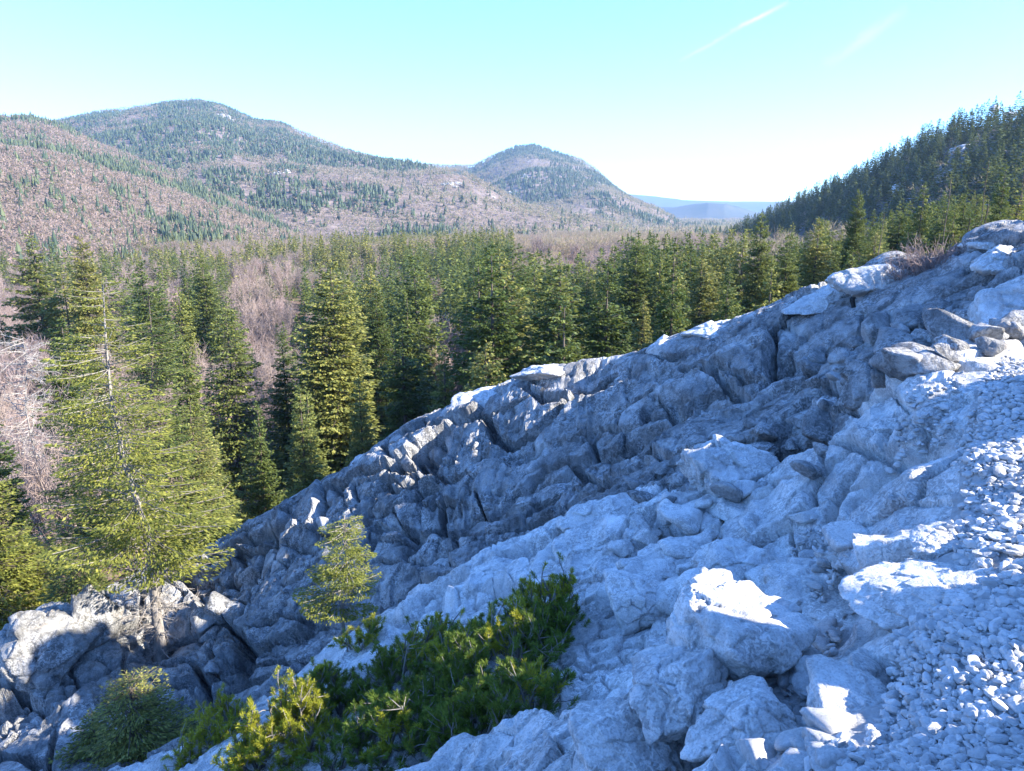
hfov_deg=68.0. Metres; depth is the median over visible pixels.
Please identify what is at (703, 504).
rock block
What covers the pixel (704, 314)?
fir tree
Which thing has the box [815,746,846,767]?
loose stone
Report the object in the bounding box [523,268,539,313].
fir tree
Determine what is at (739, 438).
rock block
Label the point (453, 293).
fir wood
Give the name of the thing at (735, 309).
fir tree
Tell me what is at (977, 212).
fir tree
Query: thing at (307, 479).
fir tree
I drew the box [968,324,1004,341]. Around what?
rock block
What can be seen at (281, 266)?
beech tree
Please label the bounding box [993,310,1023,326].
rock block
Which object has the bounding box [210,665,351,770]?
mountain pine
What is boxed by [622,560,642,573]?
rock block
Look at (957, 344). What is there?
rock block
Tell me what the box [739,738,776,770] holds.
loose stone
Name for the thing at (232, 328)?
fir tree
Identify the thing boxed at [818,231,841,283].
fir tree
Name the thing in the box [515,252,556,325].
fir tree
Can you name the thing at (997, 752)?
gravel
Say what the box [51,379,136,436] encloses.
beech tree
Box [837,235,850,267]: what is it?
fir tree
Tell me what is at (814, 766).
loose stone
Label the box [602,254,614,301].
fir tree
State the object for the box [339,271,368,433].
fir tree
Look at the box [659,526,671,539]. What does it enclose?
rock block
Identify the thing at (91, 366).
beech tree
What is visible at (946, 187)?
beech wood
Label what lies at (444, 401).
fir tree
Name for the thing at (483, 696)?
mountain pine
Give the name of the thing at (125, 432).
beech tree
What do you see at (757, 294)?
fir tree
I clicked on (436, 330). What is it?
beech tree
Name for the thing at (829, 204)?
fir wood
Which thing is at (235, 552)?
rock block
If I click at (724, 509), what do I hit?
rock block
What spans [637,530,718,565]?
boulder
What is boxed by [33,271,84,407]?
fir tree
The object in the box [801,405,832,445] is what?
rock block
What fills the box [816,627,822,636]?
loose stone
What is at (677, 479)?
rock block
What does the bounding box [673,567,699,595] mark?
rock block
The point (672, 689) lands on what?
boulder
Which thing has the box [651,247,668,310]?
fir tree
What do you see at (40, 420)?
beech tree
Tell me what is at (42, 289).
fir tree
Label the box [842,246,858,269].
fir tree
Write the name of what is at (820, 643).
loose stone
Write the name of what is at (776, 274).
fir tree
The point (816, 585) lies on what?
loose stone
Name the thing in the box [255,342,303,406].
beech tree
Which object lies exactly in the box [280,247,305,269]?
beech tree
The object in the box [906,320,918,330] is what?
rock block
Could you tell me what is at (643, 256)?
fir tree
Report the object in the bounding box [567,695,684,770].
boulder
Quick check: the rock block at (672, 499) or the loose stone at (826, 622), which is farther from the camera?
the rock block at (672, 499)
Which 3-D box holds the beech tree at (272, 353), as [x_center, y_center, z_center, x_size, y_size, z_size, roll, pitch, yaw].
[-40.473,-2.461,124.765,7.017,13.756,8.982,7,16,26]
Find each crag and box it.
[441,182,459,187]
[949,144,969,154]
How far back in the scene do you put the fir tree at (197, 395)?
47.56 m
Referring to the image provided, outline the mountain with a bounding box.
[0,106,677,268]
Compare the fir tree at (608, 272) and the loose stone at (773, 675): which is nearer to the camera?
the loose stone at (773, 675)
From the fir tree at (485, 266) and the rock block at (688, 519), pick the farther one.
the fir tree at (485, 266)
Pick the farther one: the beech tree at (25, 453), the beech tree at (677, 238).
the beech tree at (677, 238)
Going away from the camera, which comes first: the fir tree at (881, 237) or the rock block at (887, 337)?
the rock block at (887, 337)
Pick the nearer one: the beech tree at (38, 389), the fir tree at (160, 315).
the beech tree at (38, 389)
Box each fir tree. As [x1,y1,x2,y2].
[0,232,72,422]
[0,314,12,358]
[0,411,59,556]
[0,479,59,629]
[0,524,64,621]
[29,316,139,569]
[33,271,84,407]
[34,385,165,562]
[37,547,117,603]
[66,235,125,372]
[72,350,131,450]
[101,292,228,566]
[108,311,124,360]
[119,257,197,467]
[146,285,177,368]
[157,335,239,542]
[165,285,207,392]
[166,398,243,556]
[175,276,208,372]
[189,252,225,381]
[195,303,279,523]
[209,296,254,388]
[235,400,287,522]
[267,329,303,500]
[271,260,388,502]
[272,388,290,451]
[280,386,333,497]
[283,385,328,499]
[291,329,336,456]
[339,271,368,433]
[345,375,376,466]
[355,261,391,431]
[360,285,400,440]
[376,322,438,442]
[383,253,452,422]
[388,291,428,432]
[393,315,402,354]
[418,263,443,406]
[427,346,456,411]
[436,255,498,407]
[448,242,521,388]
[456,255,484,353]
[463,341,508,392]
[464,244,496,361]
[472,253,534,382]
[476,243,540,354]
[486,248,515,299]
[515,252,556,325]
[515,264,592,372]
[516,307,538,364]
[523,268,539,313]
[531,268,543,304]
[535,293,583,363]
[536,257,565,346]
[550,266,569,298]
[552,254,565,300]
[566,255,585,325]
[571,271,602,360]
[576,259,639,359]
[580,261,598,343]
[585,268,597,309]
[595,275,606,334]
[598,246,622,337]
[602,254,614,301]
[602,263,636,356]
[603,235,644,327]
[607,237,663,354]
[607,266,618,329]
[621,329,632,354]
[623,256,644,303]
[627,239,654,297]
[630,293,653,350]
[639,264,692,348]
[640,233,660,271]
[642,254,666,333]
[643,249,655,333]
[649,234,671,296]
[651,237,691,342]
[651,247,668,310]
[653,293,686,335]
[654,241,695,327]
[674,238,683,270]
[677,276,692,331]
[678,243,691,289]
[679,232,699,289]
[681,244,703,326]
[682,245,722,329]
[694,233,727,298]
[696,265,720,323]
[706,275,720,318]
[707,250,727,279]
[711,267,744,319]
[712,268,741,321]
[713,228,738,291]
[719,233,753,311]
[726,229,755,285]
[733,230,751,303]
[735,213,778,315]
[746,261,783,311]
[759,250,779,280]
[763,241,802,304]
[771,231,806,301]
[775,256,800,292]
[784,236,797,274]
[794,235,809,284]
[797,218,836,285]
[800,220,833,286]
[811,219,831,258]
[816,231,844,280]
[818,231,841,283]
[832,228,844,268]
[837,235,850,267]
[839,189,869,269]
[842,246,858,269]
[845,229,888,267]
[856,229,887,267]
[858,223,889,263]
[866,209,877,249]
[868,213,885,250]
[871,211,886,255]
[873,229,888,254]
[877,217,890,247]
[883,211,914,252]
[885,211,899,249]
[886,210,893,237]
[895,203,913,243]
[896,216,921,253]
[899,182,932,255]
[920,200,938,237]
[921,201,937,239]
[923,201,948,253]
[924,205,955,256]
[928,204,957,254]
[935,172,956,252]
[936,191,948,218]
[937,204,963,254]
[947,194,971,236]
[949,190,977,242]
[949,195,957,219]
[957,215,973,242]
[958,194,991,235]
[969,201,992,228]
[970,163,993,227]
[970,190,975,210]
[972,202,983,224]
[986,162,1011,221]
[992,188,1023,221]
[998,156,1023,219]
[1010,196,1021,218]
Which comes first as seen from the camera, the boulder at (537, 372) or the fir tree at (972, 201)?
the boulder at (537, 372)
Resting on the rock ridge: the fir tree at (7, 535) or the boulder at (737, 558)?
the fir tree at (7, 535)
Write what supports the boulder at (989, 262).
on the rock ridge
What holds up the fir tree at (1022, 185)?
on the rock ridge
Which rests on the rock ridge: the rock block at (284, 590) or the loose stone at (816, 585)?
the rock block at (284, 590)
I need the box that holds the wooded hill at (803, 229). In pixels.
[752,123,1023,249]
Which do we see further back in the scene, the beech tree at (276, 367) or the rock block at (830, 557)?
the beech tree at (276, 367)
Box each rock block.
[190,607,216,634]
[198,626,220,642]
[203,591,231,624]
[203,659,220,674]
[209,575,221,583]
[222,592,232,597]
[223,601,239,607]
[226,550,237,557]
[238,566,261,585]
[281,588,288,592]
[286,597,297,611]
[316,517,338,533]
[318,546,333,558]
[349,524,370,545]
[594,559,675,614]
[608,539,628,556]
[615,556,645,569]
[622,475,647,489]
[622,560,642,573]
[627,490,658,502]
[633,527,659,545]
[652,460,671,474]
[654,576,678,614]
[655,496,676,511]
[657,498,671,525]
[659,502,702,534]
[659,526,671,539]
[659,539,692,559]
[662,572,678,578]
[667,471,687,486]
[668,455,680,467]
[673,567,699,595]
[694,498,712,508]
[710,481,742,501]
[711,497,746,520]
[733,432,745,442]
[733,480,757,498]
[739,513,758,533]
[743,417,766,428]
[744,561,787,588]
[751,442,775,451]
[754,420,778,441]
[770,446,778,455]
[785,409,808,428]
[785,438,799,449]
[788,510,817,523]
[788,557,810,561]
[789,460,822,479]
[800,356,818,377]
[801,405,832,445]
[805,364,823,375]
[806,347,825,363]
[812,398,818,406]
[812,442,827,458]
[813,552,837,562]
[817,399,833,411]
[821,520,868,551]
[825,371,840,381]
[827,347,850,363]
[841,370,853,381]
[843,381,872,410]
[844,355,856,363]
[846,359,873,400]
[847,336,863,347]
[861,312,890,346]
[868,342,960,377]
[870,368,885,388]
[873,326,930,353]
[880,347,922,380]
[889,308,912,333]
[890,322,909,333]
[894,303,924,324]
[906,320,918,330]
[922,308,973,339]
[923,298,951,310]
[926,332,933,344]
[930,341,951,349]
[933,345,961,361]
[934,334,969,350]
[954,308,967,320]
[962,301,972,308]
[966,322,1008,339]
[967,290,975,300]
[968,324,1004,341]
[974,286,986,293]
[975,336,1007,356]
[989,318,1020,338]
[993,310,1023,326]
[1002,321,1023,339]
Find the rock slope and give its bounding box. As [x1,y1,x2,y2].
[108,338,1023,770]
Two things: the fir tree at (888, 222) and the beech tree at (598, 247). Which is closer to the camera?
the fir tree at (888, 222)
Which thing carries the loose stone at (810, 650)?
on the gravel at (833, 651)
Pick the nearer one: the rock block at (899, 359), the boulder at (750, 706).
the boulder at (750, 706)
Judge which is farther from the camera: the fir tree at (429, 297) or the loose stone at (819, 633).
the fir tree at (429, 297)
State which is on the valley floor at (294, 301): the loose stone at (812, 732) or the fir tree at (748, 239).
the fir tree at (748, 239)
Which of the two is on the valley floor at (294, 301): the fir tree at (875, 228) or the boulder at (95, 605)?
the fir tree at (875, 228)
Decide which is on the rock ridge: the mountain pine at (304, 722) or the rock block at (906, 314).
the rock block at (906, 314)
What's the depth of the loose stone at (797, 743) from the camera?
2.66 m
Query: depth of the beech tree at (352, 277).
219.51 m
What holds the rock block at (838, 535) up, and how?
on the gravel at (837, 565)
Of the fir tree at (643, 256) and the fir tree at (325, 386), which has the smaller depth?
the fir tree at (325, 386)
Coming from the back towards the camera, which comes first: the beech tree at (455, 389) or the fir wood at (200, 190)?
the fir wood at (200, 190)
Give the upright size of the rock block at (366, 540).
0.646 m
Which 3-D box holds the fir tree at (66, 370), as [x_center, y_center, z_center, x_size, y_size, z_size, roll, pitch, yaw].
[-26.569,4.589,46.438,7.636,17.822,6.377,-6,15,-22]
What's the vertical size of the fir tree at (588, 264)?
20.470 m
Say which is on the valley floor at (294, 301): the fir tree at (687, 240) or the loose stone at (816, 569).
the fir tree at (687, 240)
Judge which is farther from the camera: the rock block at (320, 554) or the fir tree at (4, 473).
the fir tree at (4, 473)
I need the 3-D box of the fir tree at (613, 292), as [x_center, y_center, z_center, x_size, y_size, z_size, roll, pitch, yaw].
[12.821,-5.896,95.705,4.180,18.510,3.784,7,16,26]
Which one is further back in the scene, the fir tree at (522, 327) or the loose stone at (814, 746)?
the fir tree at (522, 327)
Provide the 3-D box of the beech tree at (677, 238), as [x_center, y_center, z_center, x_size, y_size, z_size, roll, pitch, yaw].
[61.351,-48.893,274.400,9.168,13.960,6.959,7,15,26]
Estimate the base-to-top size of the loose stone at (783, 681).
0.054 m
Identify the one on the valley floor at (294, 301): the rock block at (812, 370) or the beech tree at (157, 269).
the beech tree at (157, 269)
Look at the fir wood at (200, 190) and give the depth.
664.77 m
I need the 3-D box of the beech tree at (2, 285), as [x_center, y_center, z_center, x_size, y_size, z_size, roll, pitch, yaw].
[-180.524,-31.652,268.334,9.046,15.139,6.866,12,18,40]
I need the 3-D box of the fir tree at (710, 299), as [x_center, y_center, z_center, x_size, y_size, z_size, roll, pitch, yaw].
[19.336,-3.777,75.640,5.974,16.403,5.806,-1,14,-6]
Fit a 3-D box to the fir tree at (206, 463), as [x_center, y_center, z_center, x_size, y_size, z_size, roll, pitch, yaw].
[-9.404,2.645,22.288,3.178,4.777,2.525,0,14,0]
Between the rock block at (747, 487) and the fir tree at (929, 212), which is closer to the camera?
the rock block at (747, 487)
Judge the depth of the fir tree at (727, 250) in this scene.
114.10 m
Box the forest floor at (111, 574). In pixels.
[0,556,136,619]
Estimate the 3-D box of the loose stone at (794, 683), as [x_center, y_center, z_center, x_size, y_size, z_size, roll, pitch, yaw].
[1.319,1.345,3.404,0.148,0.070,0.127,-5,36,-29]
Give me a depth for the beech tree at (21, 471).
48.90 m
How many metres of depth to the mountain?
1078.95 m
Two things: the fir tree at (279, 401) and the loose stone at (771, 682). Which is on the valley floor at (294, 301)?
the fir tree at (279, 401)
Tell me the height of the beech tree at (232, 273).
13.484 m
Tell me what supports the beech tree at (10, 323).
on the valley floor at (294, 301)
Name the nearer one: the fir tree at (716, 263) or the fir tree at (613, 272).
the fir tree at (613, 272)
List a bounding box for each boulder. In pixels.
[0,609,107,693]
[45,687,104,744]
[70,584,123,661]
[350,454,363,465]
[450,386,496,407]
[469,556,512,587]
[510,364,564,380]
[529,546,557,576]
[556,492,637,532]
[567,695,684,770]
[587,528,662,560]
[603,568,666,635]
[628,643,728,743]
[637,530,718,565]
[643,495,661,505]
[646,334,670,355]
[666,567,818,681]
[675,434,779,497]
[680,319,730,338]
[680,675,798,761]
[690,537,775,580]
[760,559,859,630]
[781,284,843,314]
[806,654,887,713]
[825,264,916,297]
[838,558,998,632]
[847,647,893,695]
[909,524,954,560]
[957,242,995,251]
[967,275,1023,324]
[970,245,1016,275]
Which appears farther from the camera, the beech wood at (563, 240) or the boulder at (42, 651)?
the beech wood at (563, 240)
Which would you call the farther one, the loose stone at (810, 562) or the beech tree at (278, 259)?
the beech tree at (278, 259)
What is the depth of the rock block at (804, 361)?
12.62 m
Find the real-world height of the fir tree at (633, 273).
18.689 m
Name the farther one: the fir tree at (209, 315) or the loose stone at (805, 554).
the fir tree at (209, 315)
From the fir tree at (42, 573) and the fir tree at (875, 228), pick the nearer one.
the fir tree at (42, 573)
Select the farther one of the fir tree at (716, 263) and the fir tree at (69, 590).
the fir tree at (716, 263)
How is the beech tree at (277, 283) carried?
on the valley floor at (294, 301)
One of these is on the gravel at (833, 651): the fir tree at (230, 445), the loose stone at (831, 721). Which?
the loose stone at (831, 721)
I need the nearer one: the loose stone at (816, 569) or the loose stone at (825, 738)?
the loose stone at (825, 738)
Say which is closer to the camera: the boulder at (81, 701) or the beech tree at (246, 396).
the boulder at (81, 701)
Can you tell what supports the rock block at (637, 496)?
on the rock slope
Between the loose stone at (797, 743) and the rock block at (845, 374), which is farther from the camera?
the rock block at (845, 374)
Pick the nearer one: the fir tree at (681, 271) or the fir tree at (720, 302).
the fir tree at (720, 302)
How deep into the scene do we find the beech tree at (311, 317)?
174.02 m
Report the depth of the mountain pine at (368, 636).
8.33 m
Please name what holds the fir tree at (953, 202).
on the valley floor at (294, 301)
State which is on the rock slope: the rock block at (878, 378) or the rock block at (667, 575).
the rock block at (878, 378)
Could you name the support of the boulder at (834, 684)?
on the gravel path
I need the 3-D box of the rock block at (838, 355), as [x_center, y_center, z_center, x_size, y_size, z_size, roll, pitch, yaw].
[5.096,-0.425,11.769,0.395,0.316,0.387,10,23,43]
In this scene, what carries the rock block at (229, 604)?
on the rock ridge
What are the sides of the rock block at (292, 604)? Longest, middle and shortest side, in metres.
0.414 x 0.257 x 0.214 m
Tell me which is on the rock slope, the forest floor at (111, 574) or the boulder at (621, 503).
the boulder at (621, 503)
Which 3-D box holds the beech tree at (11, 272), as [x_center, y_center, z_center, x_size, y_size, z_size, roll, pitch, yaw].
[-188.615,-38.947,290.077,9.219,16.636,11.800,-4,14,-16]
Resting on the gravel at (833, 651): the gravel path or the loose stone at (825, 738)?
the loose stone at (825, 738)
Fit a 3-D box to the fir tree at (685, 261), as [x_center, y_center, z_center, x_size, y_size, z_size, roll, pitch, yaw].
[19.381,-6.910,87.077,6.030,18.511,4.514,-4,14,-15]
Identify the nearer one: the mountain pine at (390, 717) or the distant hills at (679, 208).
the mountain pine at (390, 717)
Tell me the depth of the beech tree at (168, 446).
74.58 m
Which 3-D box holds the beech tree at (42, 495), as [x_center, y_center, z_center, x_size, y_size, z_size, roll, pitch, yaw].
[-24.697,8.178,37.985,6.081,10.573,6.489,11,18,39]
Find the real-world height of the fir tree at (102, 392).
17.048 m
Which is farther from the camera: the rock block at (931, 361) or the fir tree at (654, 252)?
the fir tree at (654, 252)
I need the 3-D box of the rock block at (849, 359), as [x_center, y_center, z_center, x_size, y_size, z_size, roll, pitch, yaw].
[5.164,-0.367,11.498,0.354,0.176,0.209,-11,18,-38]
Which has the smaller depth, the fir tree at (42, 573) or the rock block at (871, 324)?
the rock block at (871, 324)
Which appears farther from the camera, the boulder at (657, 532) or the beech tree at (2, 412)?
the beech tree at (2, 412)
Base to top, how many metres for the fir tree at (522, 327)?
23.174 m
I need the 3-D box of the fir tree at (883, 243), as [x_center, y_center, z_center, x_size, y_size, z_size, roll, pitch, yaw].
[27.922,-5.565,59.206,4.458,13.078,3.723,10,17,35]
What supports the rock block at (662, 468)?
on the rock ridge
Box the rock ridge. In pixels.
[0,220,1023,770]
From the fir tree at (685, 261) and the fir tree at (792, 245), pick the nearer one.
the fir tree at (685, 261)
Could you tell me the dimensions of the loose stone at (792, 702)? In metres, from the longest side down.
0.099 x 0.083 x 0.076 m
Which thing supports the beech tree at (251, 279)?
on the valley floor at (294, 301)
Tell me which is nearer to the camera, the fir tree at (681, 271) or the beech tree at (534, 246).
the fir tree at (681, 271)
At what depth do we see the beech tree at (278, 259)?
316.25 m
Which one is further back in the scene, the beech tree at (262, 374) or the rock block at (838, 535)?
the beech tree at (262, 374)
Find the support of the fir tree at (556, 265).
on the valley floor at (294, 301)
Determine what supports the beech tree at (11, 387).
on the valley floor at (294, 301)
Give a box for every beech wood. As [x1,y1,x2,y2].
[0,112,301,270]
[0,212,929,323]
[53,97,681,236]
[483,217,750,234]
[743,107,1023,236]
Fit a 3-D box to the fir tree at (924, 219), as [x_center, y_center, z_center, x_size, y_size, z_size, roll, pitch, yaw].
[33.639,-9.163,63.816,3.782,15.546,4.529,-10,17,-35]
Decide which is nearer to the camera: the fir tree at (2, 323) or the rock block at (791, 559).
the rock block at (791, 559)
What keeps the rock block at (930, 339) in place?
on the rock slope
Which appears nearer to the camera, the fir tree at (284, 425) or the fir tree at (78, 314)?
the fir tree at (284, 425)
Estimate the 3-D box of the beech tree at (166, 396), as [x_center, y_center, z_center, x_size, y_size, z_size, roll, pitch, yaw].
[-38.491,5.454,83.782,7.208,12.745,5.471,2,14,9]
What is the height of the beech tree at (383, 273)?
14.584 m
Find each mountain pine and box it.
[160,682,252,770]
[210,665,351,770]
[266,657,367,734]
[280,663,468,770]
[326,612,386,652]
[336,607,469,714]
[397,587,591,706]
[421,654,579,759]
[500,551,581,637]
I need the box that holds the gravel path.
[845,351,1023,769]
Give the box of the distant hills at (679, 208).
[629,194,792,218]
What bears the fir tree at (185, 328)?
on the valley floor at (294, 301)
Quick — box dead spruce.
[0,332,62,536]
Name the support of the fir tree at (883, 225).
on the valley floor at (294, 301)
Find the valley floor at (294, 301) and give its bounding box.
[0,217,834,569]
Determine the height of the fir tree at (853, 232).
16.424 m
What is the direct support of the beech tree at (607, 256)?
on the valley floor at (294, 301)
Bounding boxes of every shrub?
[48,708,118,769]
[77,666,207,770]
[880,254,929,280]
[885,232,964,273]
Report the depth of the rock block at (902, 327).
11.29 m
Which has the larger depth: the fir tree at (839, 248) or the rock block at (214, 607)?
the fir tree at (839, 248)
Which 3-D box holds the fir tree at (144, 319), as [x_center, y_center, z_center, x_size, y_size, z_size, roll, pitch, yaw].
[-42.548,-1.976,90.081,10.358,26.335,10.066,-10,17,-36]
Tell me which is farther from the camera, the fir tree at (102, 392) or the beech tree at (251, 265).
the beech tree at (251, 265)
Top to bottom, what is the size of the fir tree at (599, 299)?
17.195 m
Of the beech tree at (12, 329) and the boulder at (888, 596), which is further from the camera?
the beech tree at (12, 329)
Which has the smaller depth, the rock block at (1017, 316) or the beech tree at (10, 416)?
the rock block at (1017, 316)
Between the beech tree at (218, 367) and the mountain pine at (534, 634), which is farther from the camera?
the beech tree at (218, 367)
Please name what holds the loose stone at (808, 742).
on the gravel at (833, 651)
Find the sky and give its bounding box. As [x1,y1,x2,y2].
[0,0,1023,201]
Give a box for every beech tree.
[0,278,6,293]
[0,280,32,313]
[0,283,21,323]
[0,299,15,327]
[0,310,23,340]
[0,327,52,431]
[0,328,51,397]
[0,347,34,425]
[0,360,10,400]
[0,370,148,571]
[0,376,48,447]
[0,381,51,437]
[0,408,33,449]
[0,417,91,538]
[0,429,50,502]
[0,447,101,560]
[1,386,114,476]
[1,451,66,542]
[2,330,27,369]
[3,318,16,344]
[3,440,48,508]
[5,264,24,293]
[5,399,36,449]
[6,396,63,462]
[10,347,82,415]
[15,324,68,374]
[18,313,50,336]
[21,280,57,308]
[28,430,130,569]
[45,350,123,391]
[47,404,155,471]
[49,371,123,401]
[50,288,91,331]
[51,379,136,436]
[89,337,158,398]
[90,309,123,347]
[91,440,227,569]
[96,280,122,313]
[98,281,127,318]
[108,351,133,383]
[111,274,135,289]
[116,266,136,285]
[116,375,144,431]
[118,370,188,472]
[124,259,140,273]
[138,279,172,306]
[138,383,190,467]
[149,260,171,276]
[151,279,182,314]
[152,285,178,321]
[161,380,219,440]
[163,275,183,302]
[175,257,198,282]
[183,338,268,461]
[199,360,267,417]
[203,345,244,425]
[205,387,262,472]
[216,288,249,321]
[219,279,237,306]
[223,292,261,334]
[225,264,242,285]
[227,251,259,295]
[228,301,271,352]
[229,269,281,339]
[232,261,255,288]
[232,322,270,380]
[234,274,250,301]
[236,383,273,469]
[238,273,257,291]
[243,333,281,371]
[243,334,305,449]
[246,345,279,414]
[249,256,264,274]
[254,295,268,325]
[255,313,270,351]
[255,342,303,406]
[258,293,291,348]
[258,312,292,352]
[262,294,297,343]
[266,253,295,298]
[269,259,293,294]
[269,295,286,322]
[271,253,286,268]
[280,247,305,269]
[289,263,310,294]
[304,311,327,328]
[305,263,325,292]
[341,266,363,292]
[374,263,391,285]
[410,310,449,368]
[413,275,445,309]
[418,308,473,390]
[426,338,464,396]
[529,231,543,259]
[537,238,552,257]
[560,256,574,276]
[569,243,580,266]
[572,258,597,270]
[582,249,608,281]
[593,241,608,253]
[595,247,611,268]
[598,240,611,256]
[601,250,618,265]
[614,237,627,252]
[672,233,691,246]
[682,236,708,253]
[684,226,705,243]
[704,232,717,243]
[736,226,789,299]
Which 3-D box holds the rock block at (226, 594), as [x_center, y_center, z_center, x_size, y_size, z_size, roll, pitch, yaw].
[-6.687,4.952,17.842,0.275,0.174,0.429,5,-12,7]
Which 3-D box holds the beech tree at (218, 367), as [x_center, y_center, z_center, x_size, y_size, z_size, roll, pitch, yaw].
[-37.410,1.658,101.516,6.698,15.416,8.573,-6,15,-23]
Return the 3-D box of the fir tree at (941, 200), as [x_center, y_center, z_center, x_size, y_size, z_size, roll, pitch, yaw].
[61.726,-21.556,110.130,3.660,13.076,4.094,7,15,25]
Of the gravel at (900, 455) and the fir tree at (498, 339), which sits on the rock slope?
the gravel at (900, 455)
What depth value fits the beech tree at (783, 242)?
90.20 m
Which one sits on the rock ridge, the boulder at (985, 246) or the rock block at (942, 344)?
the boulder at (985, 246)
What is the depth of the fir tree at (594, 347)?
43.45 m
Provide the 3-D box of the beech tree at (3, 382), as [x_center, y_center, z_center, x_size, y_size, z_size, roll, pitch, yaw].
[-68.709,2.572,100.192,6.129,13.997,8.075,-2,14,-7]
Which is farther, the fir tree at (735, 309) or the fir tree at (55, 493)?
the fir tree at (735, 309)
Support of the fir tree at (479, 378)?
on the valley floor at (294, 301)
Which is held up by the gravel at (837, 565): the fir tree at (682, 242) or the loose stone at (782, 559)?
the loose stone at (782, 559)
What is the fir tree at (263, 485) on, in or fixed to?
on the valley floor at (294, 301)
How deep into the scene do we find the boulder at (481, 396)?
18.06 m
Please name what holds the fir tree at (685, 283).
on the valley floor at (294, 301)
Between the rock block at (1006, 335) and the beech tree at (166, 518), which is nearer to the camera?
the rock block at (1006, 335)
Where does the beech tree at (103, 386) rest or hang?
on the valley floor at (294, 301)
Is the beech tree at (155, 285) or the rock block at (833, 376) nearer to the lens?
the rock block at (833, 376)
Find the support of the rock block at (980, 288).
on the rock ridge
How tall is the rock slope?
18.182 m
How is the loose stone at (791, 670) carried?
on the gravel at (833, 651)
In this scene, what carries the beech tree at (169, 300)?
on the valley floor at (294, 301)
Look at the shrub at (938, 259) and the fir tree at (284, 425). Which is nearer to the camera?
the shrub at (938, 259)
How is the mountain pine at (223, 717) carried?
on the rock slope
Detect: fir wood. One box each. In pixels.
[0,111,300,267]
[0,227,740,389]
[52,97,684,237]
[486,217,745,235]
[713,90,1023,250]
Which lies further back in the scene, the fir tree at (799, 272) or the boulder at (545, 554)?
the fir tree at (799, 272)
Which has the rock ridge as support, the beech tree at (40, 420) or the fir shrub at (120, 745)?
the fir shrub at (120, 745)
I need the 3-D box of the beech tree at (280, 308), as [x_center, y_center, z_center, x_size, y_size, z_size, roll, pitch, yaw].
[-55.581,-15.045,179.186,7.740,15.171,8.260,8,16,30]
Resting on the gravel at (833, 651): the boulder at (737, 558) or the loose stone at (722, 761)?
the loose stone at (722, 761)
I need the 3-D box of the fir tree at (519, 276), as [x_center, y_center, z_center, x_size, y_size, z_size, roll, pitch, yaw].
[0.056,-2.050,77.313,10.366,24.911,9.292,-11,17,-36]
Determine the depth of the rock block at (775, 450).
10.55 m
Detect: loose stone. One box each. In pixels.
[713,744,734,770]
[729,745,737,763]
[735,739,745,760]
[735,751,744,768]
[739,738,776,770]
[765,678,777,687]
[769,673,777,677]
[772,688,788,699]
[774,727,803,751]
[776,557,787,561]
[777,671,790,688]
[779,698,792,710]
[780,747,808,770]
[788,695,800,706]
[789,666,795,674]
[789,694,798,701]
[789,737,805,749]
[790,674,807,699]
[792,671,808,695]
[792,705,802,715]
[794,655,810,671]
[795,715,803,726]
[798,550,814,558]
[799,707,856,733]
[802,646,822,655]
[802,726,839,741]
[803,560,815,565]
[804,654,817,671]
[804,729,830,742]
[804,737,825,744]
[806,742,823,754]
[807,581,822,590]
[809,746,837,770]
[811,565,831,572]
[812,636,829,651]
[814,616,836,636]
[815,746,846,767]
[816,557,831,568]
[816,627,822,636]
[821,745,843,752]
[826,626,841,635]
[828,630,839,636]
[829,738,845,747]
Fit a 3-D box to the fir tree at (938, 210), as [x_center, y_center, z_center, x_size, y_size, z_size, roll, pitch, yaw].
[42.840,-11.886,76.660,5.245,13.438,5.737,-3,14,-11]
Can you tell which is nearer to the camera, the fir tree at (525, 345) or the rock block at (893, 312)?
the rock block at (893, 312)
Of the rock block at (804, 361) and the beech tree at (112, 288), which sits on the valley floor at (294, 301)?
the beech tree at (112, 288)
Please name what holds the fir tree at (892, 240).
on the valley floor at (294, 301)
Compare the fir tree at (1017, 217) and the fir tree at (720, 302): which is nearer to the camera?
the fir tree at (1017, 217)
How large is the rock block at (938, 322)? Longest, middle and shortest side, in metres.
1.036 x 0.716 x 0.433 m
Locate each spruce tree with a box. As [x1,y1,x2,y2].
[22,279,242,666]
[291,512,381,644]
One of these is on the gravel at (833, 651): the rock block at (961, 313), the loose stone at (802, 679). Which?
the loose stone at (802, 679)
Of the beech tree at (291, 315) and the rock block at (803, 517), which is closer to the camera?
the rock block at (803, 517)
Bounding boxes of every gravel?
[652,621,856,770]
[788,516,853,602]
[835,596,1023,770]
[885,371,964,473]
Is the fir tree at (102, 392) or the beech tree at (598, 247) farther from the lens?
the beech tree at (598, 247)
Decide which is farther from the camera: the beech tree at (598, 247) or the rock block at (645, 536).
the beech tree at (598, 247)
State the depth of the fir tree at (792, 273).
65.04 m
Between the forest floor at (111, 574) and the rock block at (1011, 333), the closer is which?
the rock block at (1011, 333)

